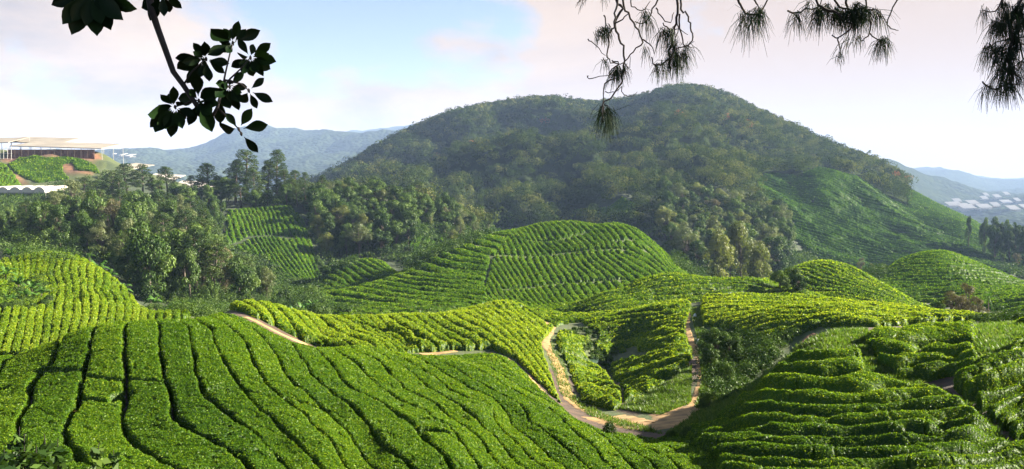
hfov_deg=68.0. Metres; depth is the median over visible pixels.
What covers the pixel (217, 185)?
broadleaf tree
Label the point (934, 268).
tea bushes
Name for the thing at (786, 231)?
broadleaf tree
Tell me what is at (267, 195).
broadleaf tree
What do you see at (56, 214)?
broadleaf tree
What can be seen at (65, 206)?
broadleaf tree
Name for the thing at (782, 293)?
tea row
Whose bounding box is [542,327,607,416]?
path
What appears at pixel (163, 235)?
broadleaf tree
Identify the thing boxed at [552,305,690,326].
tea row
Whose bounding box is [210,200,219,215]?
broadleaf tree
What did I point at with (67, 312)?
tea row
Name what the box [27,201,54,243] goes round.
broadleaf tree
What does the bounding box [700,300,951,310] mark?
tea row
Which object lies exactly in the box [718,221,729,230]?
broadleaf tree
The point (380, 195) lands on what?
golden tree
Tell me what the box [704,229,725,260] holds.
broadleaf tree
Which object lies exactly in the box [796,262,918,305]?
tea row
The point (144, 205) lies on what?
broadleaf tree
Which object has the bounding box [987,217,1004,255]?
broadleaf tree
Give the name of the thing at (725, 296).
tea row
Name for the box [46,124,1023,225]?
mountains
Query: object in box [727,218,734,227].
broadleaf tree
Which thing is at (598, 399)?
tea row
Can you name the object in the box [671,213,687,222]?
broadleaf tree
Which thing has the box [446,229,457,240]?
golden tree
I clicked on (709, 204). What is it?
broadleaf tree
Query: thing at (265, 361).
tea row
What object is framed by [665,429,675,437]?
shrub
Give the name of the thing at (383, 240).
broadleaf tree
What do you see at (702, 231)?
broadleaf tree
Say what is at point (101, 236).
feathery tree
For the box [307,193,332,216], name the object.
broadleaf tree
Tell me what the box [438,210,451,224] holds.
broadleaf tree
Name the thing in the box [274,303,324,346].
tea row
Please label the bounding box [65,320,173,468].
tea row
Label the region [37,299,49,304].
shrub
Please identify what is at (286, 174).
pine tree
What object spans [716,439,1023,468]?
tea row
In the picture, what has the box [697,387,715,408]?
shrub
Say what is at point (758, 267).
golden tree
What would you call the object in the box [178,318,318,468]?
tea row
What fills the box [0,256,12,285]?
tea row
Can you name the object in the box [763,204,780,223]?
broadleaf tree
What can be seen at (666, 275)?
tea row
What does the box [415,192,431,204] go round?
broadleaf tree
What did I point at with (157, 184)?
broadleaf tree
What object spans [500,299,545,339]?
tea row
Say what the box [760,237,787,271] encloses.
broadleaf tree
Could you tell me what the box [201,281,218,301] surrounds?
shrub
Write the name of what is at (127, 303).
tea row
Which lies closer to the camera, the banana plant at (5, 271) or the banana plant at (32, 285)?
the banana plant at (32, 285)
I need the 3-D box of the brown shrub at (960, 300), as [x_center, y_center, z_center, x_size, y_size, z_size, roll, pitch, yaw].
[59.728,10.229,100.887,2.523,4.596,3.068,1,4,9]
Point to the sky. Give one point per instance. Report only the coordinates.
(340, 65)
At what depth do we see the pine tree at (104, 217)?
233.27 m
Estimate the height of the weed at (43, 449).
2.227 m
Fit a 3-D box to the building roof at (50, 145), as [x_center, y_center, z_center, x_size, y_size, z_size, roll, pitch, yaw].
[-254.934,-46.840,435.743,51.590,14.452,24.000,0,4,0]
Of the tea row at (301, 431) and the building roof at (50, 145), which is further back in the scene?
the building roof at (50, 145)
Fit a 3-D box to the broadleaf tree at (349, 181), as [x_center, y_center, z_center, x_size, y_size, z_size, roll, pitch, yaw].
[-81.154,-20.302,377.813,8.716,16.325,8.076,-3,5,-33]
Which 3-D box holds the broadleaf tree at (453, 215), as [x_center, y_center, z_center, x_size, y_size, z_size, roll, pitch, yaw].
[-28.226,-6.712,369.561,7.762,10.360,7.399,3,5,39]
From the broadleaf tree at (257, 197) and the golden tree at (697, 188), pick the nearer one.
the broadleaf tree at (257, 197)
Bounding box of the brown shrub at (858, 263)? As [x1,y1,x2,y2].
[857,258,864,268]
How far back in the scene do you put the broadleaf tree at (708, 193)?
506.87 m
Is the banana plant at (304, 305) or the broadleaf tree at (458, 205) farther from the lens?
the broadleaf tree at (458, 205)
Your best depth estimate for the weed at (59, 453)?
11.78 m
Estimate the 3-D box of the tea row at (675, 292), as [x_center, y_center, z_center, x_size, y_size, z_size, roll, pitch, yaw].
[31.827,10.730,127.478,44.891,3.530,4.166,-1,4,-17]
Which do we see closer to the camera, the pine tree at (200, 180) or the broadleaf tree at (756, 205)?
the pine tree at (200, 180)
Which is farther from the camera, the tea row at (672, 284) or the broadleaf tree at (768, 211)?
the broadleaf tree at (768, 211)
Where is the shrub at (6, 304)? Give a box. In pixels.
[0,302,13,312]
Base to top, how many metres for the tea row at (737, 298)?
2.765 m
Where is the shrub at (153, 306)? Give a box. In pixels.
[145,303,163,310]
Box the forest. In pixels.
[273,80,918,225]
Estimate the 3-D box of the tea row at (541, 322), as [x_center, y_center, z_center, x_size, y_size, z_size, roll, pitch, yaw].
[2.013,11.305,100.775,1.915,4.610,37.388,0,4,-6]
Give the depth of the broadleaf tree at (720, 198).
500.54 m
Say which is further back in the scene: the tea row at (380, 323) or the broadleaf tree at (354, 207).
the broadleaf tree at (354, 207)
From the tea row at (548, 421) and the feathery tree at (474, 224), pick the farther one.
the feathery tree at (474, 224)
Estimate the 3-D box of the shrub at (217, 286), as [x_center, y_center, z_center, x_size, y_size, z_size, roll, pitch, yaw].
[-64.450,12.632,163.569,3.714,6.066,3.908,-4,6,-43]
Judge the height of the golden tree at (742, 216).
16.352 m
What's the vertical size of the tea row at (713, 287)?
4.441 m
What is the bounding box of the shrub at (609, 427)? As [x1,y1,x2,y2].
[601,420,616,433]
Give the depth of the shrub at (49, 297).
78.54 m
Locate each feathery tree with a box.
[42,191,69,206]
[54,179,85,206]
[84,219,115,260]
[112,218,133,278]
[145,211,160,224]
[175,194,189,218]
[177,208,201,230]
[258,267,275,297]
[325,181,335,190]
[344,222,373,257]
[454,221,465,234]
[456,209,469,220]
[471,221,481,229]
[668,225,700,261]
[669,182,683,193]
[672,221,693,237]
[673,185,691,200]
[687,214,697,228]
[699,235,713,259]
[713,207,727,220]
[726,190,743,201]
[733,190,748,204]
[749,196,766,207]
[754,222,773,237]
[760,226,783,247]
[774,204,792,222]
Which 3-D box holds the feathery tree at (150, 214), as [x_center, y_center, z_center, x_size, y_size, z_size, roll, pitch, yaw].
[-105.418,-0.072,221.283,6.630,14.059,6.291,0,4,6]
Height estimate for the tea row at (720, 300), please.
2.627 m
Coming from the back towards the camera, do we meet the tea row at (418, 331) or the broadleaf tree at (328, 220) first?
the broadleaf tree at (328, 220)
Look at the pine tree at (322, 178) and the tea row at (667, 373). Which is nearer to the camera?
the tea row at (667, 373)
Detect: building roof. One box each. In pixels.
[0,137,29,149]
[1,137,80,149]
[9,141,123,163]
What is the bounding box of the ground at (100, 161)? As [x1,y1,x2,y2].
[0,149,1022,441]
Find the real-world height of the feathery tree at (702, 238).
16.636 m
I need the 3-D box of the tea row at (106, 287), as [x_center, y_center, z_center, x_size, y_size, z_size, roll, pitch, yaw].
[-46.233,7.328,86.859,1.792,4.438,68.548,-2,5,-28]
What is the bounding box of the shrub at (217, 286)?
[203,280,222,294]
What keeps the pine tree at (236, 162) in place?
on the ground at (100, 161)
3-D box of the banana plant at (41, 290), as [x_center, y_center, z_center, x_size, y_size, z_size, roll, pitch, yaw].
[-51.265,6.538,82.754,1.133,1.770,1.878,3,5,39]
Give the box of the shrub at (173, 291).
[167,286,180,300]
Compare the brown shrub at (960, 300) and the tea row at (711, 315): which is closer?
the tea row at (711, 315)
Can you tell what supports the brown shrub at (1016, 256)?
on the ground at (100, 161)
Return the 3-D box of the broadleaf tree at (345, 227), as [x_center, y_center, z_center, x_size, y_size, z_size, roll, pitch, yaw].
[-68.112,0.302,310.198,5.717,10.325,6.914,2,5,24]
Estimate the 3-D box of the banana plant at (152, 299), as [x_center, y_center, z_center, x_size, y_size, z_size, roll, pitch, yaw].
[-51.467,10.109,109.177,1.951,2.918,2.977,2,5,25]
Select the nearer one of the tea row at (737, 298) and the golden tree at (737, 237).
the tea row at (737, 298)
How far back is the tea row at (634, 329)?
83.54 m
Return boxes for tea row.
[0,254,24,354]
[0,255,18,319]
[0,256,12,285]
[0,259,4,277]
[0,340,59,459]
[0,354,13,371]
[1,252,30,354]
[10,252,37,355]
[17,325,95,468]
[20,251,43,351]
[30,250,51,348]
[40,250,58,345]
[50,251,65,340]
[58,252,73,340]
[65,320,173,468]
[69,254,82,332]
[78,257,90,328]
[86,261,99,326]
[94,265,108,325]
[100,270,116,322]
[109,277,124,320]
[119,283,132,321]
[122,320,245,468]
[128,292,140,320]
[139,305,148,319]
[147,309,155,320]
[155,309,164,320]
[156,319,285,468]
[164,309,172,319]
[172,308,181,319]
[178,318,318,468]
[181,308,190,318]
[194,316,346,468]
[209,312,372,468]
[227,313,408,468]
[229,300,261,320]
[242,298,274,325]
[252,322,447,468]
[257,300,351,347]
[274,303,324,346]
[289,307,349,347]
[300,310,371,345]
[314,313,387,349]
[315,346,477,468]
[325,314,398,351]
[334,345,502,468]
[340,314,405,352]
[351,344,523,468]
[354,314,411,353]
[365,314,419,352]
[369,346,544,468]
[375,313,436,352]
[386,313,449,351]
[388,350,565,468]
[399,312,463,350]
[411,312,476,350]
[412,354,587,468]
[423,312,491,350]
[427,354,611,468]
[435,311,519,362]
[439,355,632,468]
[446,309,542,385]
[453,354,653,468]
[456,307,561,402]
[462,353,677,468]
[466,305,556,390]
[476,303,548,368]
[477,352,701,468]
[484,301,543,354]
[488,353,716,468]
[491,300,542,345]
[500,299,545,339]
[509,300,548,335]
[512,360,700,448]
[517,302,550,333]
[523,304,553,329]
[524,299,690,315]
[535,303,651,312]
[536,299,690,320]
[545,302,691,322]
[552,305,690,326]
[553,279,777,311]
[555,334,584,353]
[556,277,777,308]
[556,341,589,361]
[557,332,590,346]
[558,328,579,334]
[560,273,777,305]
[560,276,781,306]
[562,283,784,312]
[562,352,602,369]
[566,273,768,303]
[567,361,610,379]
[571,272,696,302]
[571,371,621,392]
[574,382,621,403]
[575,287,811,312]
[580,388,621,410]
[584,289,813,312]
[588,310,688,329]
[595,326,685,347]
[596,315,687,331]
[597,332,687,355]
[598,319,685,336]
[598,323,684,340]
[599,292,812,310]
[607,301,698,309]
[609,341,692,374]
[612,349,692,381]
[619,358,688,387]
[623,367,680,392]
[623,378,664,402]
[631,393,645,403]
[686,402,1023,441]
[689,397,1023,429]
[693,416,1023,451]
[700,295,911,305]
[700,298,917,307]
[700,300,937,312]
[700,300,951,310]
[701,297,934,308]
[701,301,948,315]
[701,301,957,314]
[702,292,821,299]
[702,293,886,302]
[702,294,904,304]
[702,299,902,306]
[702,302,978,319]
[702,302,984,321]
[703,292,821,296]
[703,303,983,327]
[706,431,1023,461]
[716,394,964,418]
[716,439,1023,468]
[718,456,1023,468]
[723,304,974,328]
[727,291,862,300]
[728,305,963,330]
[734,307,949,332]
[734,386,949,404]
[741,310,935,332]
[746,311,907,339]
[753,370,931,393]
[754,315,891,341]
[763,277,868,300]
[770,270,909,304]
[771,356,865,377]
[783,264,915,304]
[783,266,911,304]
[783,272,902,303]
[787,347,862,363]
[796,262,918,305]
[798,260,924,306]
[799,259,925,306]
[801,282,901,303]
[813,291,901,303]
[819,259,926,306]
[824,259,931,306]
[831,259,930,307]
[833,316,886,327]
[865,320,976,348]
[866,337,974,357]
[876,348,977,375]
[896,357,975,381]
[953,346,1023,394]
[962,358,1023,402]
[968,316,1023,324]
[969,339,1023,365]
[975,378,1023,412]
[986,392,1023,423]
[996,402,1023,430]
[1012,333,1023,345]
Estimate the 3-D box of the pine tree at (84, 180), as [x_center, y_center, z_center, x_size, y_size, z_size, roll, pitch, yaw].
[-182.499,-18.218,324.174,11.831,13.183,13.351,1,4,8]
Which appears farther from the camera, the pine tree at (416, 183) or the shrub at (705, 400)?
the pine tree at (416, 183)
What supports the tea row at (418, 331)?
on the ground at (100, 161)
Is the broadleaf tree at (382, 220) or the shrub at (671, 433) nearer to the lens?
the shrub at (671, 433)
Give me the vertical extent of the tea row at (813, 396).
3.637 m
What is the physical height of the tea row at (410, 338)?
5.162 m
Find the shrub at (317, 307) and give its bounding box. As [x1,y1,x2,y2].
[306,302,333,314]
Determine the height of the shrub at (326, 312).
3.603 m
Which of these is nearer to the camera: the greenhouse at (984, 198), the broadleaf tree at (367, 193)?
the broadleaf tree at (367, 193)
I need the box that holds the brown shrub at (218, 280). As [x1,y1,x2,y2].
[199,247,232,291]
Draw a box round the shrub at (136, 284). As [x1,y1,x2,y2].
[134,279,142,289]
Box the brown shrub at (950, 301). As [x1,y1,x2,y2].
[942,291,963,309]
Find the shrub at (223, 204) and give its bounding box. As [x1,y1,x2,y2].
[220,201,225,210]
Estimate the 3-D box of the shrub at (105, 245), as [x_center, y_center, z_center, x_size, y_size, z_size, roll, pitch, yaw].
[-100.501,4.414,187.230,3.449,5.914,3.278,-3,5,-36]
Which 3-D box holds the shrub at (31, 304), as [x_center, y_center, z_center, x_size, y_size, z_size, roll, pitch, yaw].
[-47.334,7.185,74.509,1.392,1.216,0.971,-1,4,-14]
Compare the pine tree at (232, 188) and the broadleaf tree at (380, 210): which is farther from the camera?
the pine tree at (232, 188)
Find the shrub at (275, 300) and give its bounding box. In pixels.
[270,295,282,303]
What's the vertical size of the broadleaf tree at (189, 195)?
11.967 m
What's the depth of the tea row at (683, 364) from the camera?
56.41 m
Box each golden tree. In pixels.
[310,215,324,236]
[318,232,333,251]
[328,205,349,228]
[339,184,351,197]
[352,213,372,234]
[376,189,386,204]
[426,210,432,226]
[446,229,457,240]
[455,216,465,226]
[690,182,704,195]
[701,228,734,277]
[705,215,725,230]
[712,188,728,208]
[727,220,753,277]
[735,211,750,225]
[742,240,772,277]
[754,234,767,245]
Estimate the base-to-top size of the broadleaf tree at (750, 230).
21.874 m
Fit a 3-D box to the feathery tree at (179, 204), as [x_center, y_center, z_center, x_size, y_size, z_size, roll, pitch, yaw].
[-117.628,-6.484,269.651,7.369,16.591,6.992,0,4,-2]
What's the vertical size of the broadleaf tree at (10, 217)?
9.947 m
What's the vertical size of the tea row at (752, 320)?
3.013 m
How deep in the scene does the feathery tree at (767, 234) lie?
412.41 m
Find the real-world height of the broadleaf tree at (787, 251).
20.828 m
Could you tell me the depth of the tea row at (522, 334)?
75.11 m
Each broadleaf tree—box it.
[0,211,7,240]
[2,204,16,229]
[17,210,36,227]
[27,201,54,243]
[44,204,70,245]
[59,201,70,222]
[61,195,81,228]
[69,212,102,253]
[70,209,85,234]
[78,189,105,223]
[110,230,126,263]
[112,238,144,289]
[113,202,143,227]
[113,209,136,254]
[116,201,149,224]
[120,193,130,204]
[124,221,176,302]
[126,191,156,216]
[139,201,148,215]
[149,180,165,195]
[151,189,161,200]
[154,253,177,292]
[157,200,177,225]
[159,231,172,262]
[166,229,200,285]
[167,182,181,200]
[171,247,200,297]
[179,184,191,193]
[179,188,195,202]
[187,222,217,275]
[190,185,204,199]
[201,242,218,279]
[202,185,213,202]
[204,209,225,232]
[204,215,216,234]
[204,234,228,250]
[206,194,219,210]
[208,180,224,200]
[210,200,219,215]
[217,177,238,203]
[220,251,233,273]
[225,258,260,300]
[246,190,264,207]
[254,261,260,276]
[256,265,268,294]
[261,190,273,204]
[278,183,294,205]
[304,189,321,212]
[305,199,327,224]
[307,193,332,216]
[308,182,325,200]
[317,187,336,194]
[320,212,334,241]
[326,198,350,218]
[328,194,339,203]
[331,186,340,193]
[337,186,356,203]
[337,223,352,235]
[337,229,355,256]
[343,177,355,185]
[344,209,360,228]
[349,185,372,207]
[350,204,364,220]
[351,182,363,198]
[353,200,362,206]
[355,223,375,250]
[357,205,368,219]
[364,179,376,202]
[367,197,378,212]
[368,180,386,201]
[368,210,375,228]
[369,213,391,233]
[370,205,392,227]
[372,229,392,253]
[379,201,393,218]
[384,199,400,222]
[386,186,402,201]
[388,220,406,249]
[394,202,423,223]
[397,195,411,211]
[398,192,416,209]
[398,219,418,250]
[400,210,418,242]
[406,185,417,197]
[407,192,417,202]
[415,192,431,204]
[417,197,436,221]
[434,199,448,215]
[435,192,456,211]
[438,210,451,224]
[439,221,450,235]
[449,210,461,223]
[451,203,462,213]
[462,212,477,225]
[651,203,671,224]
[654,206,676,238]
[655,175,672,194]
[661,192,678,216]
[661,222,678,248]
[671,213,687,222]
[678,197,690,213]
[678,231,698,253]
[683,240,708,267]
[687,190,701,209]
[691,226,700,234]
[692,206,703,217]
[692,212,710,225]
[693,221,705,229]
[698,229,707,236]
[699,186,715,205]
[699,197,713,207]
[700,327,730,358]
[701,344,718,370]
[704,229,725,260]
[714,193,726,210]
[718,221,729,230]
[719,335,742,360]
[723,196,745,211]
[723,244,738,276]
[724,212,736,221]
[725,202,744,215]
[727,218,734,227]
[735,221,756,239]
[744,206,757,223]
[745,224,758,239]
[749,190,769,209]
[749,201,760,211]
[751,218,763,227]
[757,207,766,220]
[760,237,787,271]
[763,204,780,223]
[763,217,773,224]
[767,221,777,227]
[769,270,790,291]
[770,221,795,250]
[770,236,790,266]
[771,198,785,219]
[778,217,796,230]
[784,267,801,288]
[789,274,806,290]
[964,216,971,245]
[978,217,990,252]
[986,225,1002,256]
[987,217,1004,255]
[998,219,1012,253]
[999,254,1006,261]
[1000,230,1014,259]
[1010,222,1023,255]
[1011,237,1023,262]
[1016,225,1023,260]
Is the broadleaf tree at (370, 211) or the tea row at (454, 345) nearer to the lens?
the tea row at (454, 345)
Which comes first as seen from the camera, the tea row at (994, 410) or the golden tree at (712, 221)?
the tea row at (994, 410)
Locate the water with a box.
[589,356,598,362]
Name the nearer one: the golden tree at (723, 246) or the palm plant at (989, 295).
the palm plant at (989, 295)
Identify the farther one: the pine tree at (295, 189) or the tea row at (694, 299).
the pine tree at (295, 189)
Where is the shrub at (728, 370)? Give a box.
[713,361,734,378]
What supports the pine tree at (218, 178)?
on the ground at (100, 161)
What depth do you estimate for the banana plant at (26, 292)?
80.58 m
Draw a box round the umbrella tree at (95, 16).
[51,0,275,151]
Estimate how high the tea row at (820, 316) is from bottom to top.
3.153 m
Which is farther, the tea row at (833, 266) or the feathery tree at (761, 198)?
the feathery tree at (761, 198)
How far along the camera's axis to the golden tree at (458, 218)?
366.88 m
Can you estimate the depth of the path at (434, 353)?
63.34 m
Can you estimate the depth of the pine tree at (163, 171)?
349.46 m
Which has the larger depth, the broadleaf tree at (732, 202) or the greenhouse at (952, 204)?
the greenhouse at (952, 204)
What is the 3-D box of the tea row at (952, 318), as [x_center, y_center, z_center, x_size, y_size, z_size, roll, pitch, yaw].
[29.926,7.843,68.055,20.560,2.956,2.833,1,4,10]
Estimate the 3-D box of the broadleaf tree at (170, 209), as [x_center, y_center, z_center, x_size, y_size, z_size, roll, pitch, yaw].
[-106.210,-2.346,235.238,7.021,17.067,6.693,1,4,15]
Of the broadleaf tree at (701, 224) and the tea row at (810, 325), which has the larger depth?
the broadleaf tree at (701, 224)
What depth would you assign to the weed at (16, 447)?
11.25 m
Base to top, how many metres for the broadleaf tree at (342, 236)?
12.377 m
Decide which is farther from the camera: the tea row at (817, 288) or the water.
the tea row at (817, 288)
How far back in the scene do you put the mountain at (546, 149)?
725.89 m
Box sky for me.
[0,0,1023,178]
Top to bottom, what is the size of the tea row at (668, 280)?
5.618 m
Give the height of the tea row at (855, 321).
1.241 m
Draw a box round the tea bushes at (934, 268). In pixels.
[0,155,1023,314]
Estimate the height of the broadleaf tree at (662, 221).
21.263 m
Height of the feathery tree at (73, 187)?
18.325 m
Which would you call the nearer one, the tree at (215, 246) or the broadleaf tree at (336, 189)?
the tree at (215, 246)
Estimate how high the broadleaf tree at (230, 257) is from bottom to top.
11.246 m
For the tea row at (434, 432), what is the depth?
26.28 m
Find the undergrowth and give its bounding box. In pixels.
[0,169,1023,402]
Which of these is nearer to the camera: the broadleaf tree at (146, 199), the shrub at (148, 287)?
the shrub at (148, 287)
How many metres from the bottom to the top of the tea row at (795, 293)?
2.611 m
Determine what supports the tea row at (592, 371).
on the ground at (100, 161)
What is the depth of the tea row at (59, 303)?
78.51 m
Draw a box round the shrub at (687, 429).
[679,426,691,437]
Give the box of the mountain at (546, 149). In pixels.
[231,93,1021,231]
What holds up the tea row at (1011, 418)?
on the ground at (100, 161)
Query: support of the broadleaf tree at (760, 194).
on the ground at (100, 161)
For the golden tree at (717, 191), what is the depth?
514.08 m
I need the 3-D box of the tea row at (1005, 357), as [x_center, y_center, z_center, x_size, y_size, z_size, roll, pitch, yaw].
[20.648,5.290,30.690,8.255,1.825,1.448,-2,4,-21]
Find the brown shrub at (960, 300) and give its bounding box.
[951,294,970,309]
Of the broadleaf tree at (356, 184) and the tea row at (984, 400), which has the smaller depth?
the tea row at (984, 400)
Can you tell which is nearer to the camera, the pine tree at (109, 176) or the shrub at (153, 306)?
the shrub at (153, 306)
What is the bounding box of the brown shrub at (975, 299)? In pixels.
[969,297,989,312]
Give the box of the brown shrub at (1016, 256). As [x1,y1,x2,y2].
[1012,253,1021,263]
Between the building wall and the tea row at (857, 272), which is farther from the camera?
the building wall
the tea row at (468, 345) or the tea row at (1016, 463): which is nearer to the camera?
the tea row at (1016, 463)
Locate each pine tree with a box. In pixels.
[14,200,32,221]
[23,213,40,230]
[67,176,97,192]
[87,180,108,193]
[96,189,113,205]
[99,170,125,187]
[102,212,114,227]
[106,177,129,193]
[110,189,125,202]
[111,163,142,193]
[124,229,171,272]
[128,164,153,193]
[137,216,149,231]
[145,177,155,191]
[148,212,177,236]
[152,194,167,210]
[156,166,180,194]
[161,194,184,204]
[169,227,220,294]
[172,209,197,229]
[181,199,208,211]
[182,175,198,188]
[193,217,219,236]
[194,162,221,184]
[194,177,207,198]
[195,208,215,221]
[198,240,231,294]
[210,177,222,202]
[211,221,227,241]
[216,260,231,284]
[223,159,249,202]
[224,185,244,204]
[226,185,250,207]
[230,149,264,202]
[230,254,250,290]
[239,257,257,294]
[243,169,267,189]
[258,159,277,188]
[259,180,277,193]
[265,149,287,193]
[270,182,280,193]
[274,169,294,185]
[286,170,304,184]
[286,179,300,200]
[287,187,304,206]
[297,185,308,199]
[299,172,311,187]
[315,174,326,187]
[330,182,342,189]
[383,185,396,197]
[410,181,429,197]
[575,0,1023,145]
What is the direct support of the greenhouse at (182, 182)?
on the ground at (100, 161)
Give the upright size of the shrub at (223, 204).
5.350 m
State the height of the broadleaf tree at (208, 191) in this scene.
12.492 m
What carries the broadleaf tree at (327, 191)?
on the ground at (100, 161)
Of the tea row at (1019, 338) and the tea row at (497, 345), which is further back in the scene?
the tea row at (497, 345)
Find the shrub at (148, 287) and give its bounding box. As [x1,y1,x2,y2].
[138,281,156,300]
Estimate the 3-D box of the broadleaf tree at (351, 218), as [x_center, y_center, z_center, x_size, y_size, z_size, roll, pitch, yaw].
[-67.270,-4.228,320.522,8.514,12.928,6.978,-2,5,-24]
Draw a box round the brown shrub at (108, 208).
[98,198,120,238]
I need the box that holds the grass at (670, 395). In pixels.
[344,303,1023,439]
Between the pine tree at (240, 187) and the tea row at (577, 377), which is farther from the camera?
the pine tree at (240, 187)
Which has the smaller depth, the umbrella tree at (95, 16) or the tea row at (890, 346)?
the umbrella tree at (95, 16)
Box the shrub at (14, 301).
[10,300,22,305]
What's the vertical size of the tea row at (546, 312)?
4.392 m
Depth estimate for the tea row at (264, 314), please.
59.41 m
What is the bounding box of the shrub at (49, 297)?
[42,294,53,300]
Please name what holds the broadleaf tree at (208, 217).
on the ground at (100, 161)
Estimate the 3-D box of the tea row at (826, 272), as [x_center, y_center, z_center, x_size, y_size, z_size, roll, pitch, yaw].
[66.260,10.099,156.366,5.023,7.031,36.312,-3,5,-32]
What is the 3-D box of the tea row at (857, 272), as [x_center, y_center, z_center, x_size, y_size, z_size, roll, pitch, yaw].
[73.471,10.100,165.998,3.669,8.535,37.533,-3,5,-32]
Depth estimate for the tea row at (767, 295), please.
96.24 m
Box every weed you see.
[0,427,30,467]
[0,451,20,468]
[14,434,39,468]
[27,445,49,468]
[34,434,58,468]
[51,438,73,468]
[88,445,111,468]
[104,450,121,468]
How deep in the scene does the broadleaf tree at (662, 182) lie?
516.57 m
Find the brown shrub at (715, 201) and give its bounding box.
[704,198,719,207]
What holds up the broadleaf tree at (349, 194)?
on the ground at (100, 161)
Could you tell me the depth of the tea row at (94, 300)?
83.82 m
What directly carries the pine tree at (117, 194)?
on the ground at (100, 161)
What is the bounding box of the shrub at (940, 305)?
[931,300,945,308]
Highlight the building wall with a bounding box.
[8,149,94,158]
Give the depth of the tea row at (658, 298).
121.73 m
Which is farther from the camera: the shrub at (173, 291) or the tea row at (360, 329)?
the shrub at (173, 291)
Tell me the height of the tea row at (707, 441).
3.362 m
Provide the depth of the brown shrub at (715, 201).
485.75 m
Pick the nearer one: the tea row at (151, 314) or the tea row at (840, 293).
the tea row at (151, 314)
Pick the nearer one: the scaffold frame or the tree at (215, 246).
the tree at (215, 246)
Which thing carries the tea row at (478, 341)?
on the ground at (100, 161)
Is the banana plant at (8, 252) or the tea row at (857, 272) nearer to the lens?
the banana plant at (8, 252)
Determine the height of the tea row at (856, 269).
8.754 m
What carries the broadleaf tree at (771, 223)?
on the ground at (100, 161)
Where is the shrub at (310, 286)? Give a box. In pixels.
[304,284,317,295]
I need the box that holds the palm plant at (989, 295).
[979,290,996,312]
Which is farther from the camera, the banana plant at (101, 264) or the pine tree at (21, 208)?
the pine tree at (21, 208)
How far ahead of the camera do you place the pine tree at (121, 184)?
328.53 m
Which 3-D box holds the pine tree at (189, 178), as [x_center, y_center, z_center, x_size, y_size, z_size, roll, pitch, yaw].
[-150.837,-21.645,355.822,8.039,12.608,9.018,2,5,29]
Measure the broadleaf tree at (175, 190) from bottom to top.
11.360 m
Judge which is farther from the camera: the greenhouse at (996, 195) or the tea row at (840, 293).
the greenhouse at (996, 195)
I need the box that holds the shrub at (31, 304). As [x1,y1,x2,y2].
[23,301,37,307]
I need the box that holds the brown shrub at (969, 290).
[953,282,983,310]
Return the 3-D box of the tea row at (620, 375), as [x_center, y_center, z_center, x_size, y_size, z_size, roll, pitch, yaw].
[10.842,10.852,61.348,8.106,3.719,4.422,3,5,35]
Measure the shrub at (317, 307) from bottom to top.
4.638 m
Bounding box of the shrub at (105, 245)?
[98,241,111,260]
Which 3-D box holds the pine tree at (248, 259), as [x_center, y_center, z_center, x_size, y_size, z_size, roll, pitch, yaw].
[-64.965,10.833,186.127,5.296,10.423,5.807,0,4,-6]
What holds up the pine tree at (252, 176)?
on the ground at (100, 161)
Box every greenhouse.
[0,185,65,195]
[127,163,152,168]
[153,173,185,179]
[179,180,203,185]
[945,201,959,207]
[951,198,962,202]
[958,204,975,211]
[965,200,980,205]
[975,204,992,210]
[979,196,988,199]
[989,202,1000,207]
[992,194,1000,199]
[999,200,1012,204]
[1005,205,1020,211]
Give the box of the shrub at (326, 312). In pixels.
[320,309,330,314]
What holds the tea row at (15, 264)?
on the ground at (100, 161)
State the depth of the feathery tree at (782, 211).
468.21 m
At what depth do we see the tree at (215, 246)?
158.45 m
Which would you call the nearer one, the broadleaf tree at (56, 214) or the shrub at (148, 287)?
the shrub at (148, 287)
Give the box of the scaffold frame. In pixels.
[0,146,11,159]
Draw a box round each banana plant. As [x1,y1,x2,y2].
[0,266,18,277]
[1,247,17,256]
[4,294,16,298]
[12,276,25,286]
[15,289,37,295]
[21,281,39,291]
[34,286,50,295]
[90,260,109,268]
[143,295,161,309]
[297,302,308,308]
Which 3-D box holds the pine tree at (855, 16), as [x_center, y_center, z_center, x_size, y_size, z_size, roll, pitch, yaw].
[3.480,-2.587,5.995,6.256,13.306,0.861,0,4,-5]
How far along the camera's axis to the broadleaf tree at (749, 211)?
470.26 m
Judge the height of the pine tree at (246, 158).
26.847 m
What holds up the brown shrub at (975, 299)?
on the ground at (100, 161)
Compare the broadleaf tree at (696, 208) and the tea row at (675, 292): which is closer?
the tea row at (675, 292)
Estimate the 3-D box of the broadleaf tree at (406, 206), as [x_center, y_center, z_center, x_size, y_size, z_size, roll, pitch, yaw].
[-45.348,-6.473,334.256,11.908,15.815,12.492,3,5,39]
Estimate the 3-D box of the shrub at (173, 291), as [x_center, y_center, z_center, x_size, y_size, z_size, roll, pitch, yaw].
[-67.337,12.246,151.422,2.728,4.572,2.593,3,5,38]
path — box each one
[244,317,309,345]
[419,350,457,354]
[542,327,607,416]
[584,406,699,429]
[681,307,705,408]
[802,333,882,369]
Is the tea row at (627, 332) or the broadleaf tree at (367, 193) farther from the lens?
the broadleaf tree at (367, 193)
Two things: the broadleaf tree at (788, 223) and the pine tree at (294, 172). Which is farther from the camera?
the broadleaf tree at (788, 223)
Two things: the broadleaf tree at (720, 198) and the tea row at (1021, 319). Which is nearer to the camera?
the tea row at (1021, 319)
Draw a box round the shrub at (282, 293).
[276,289,290,300]

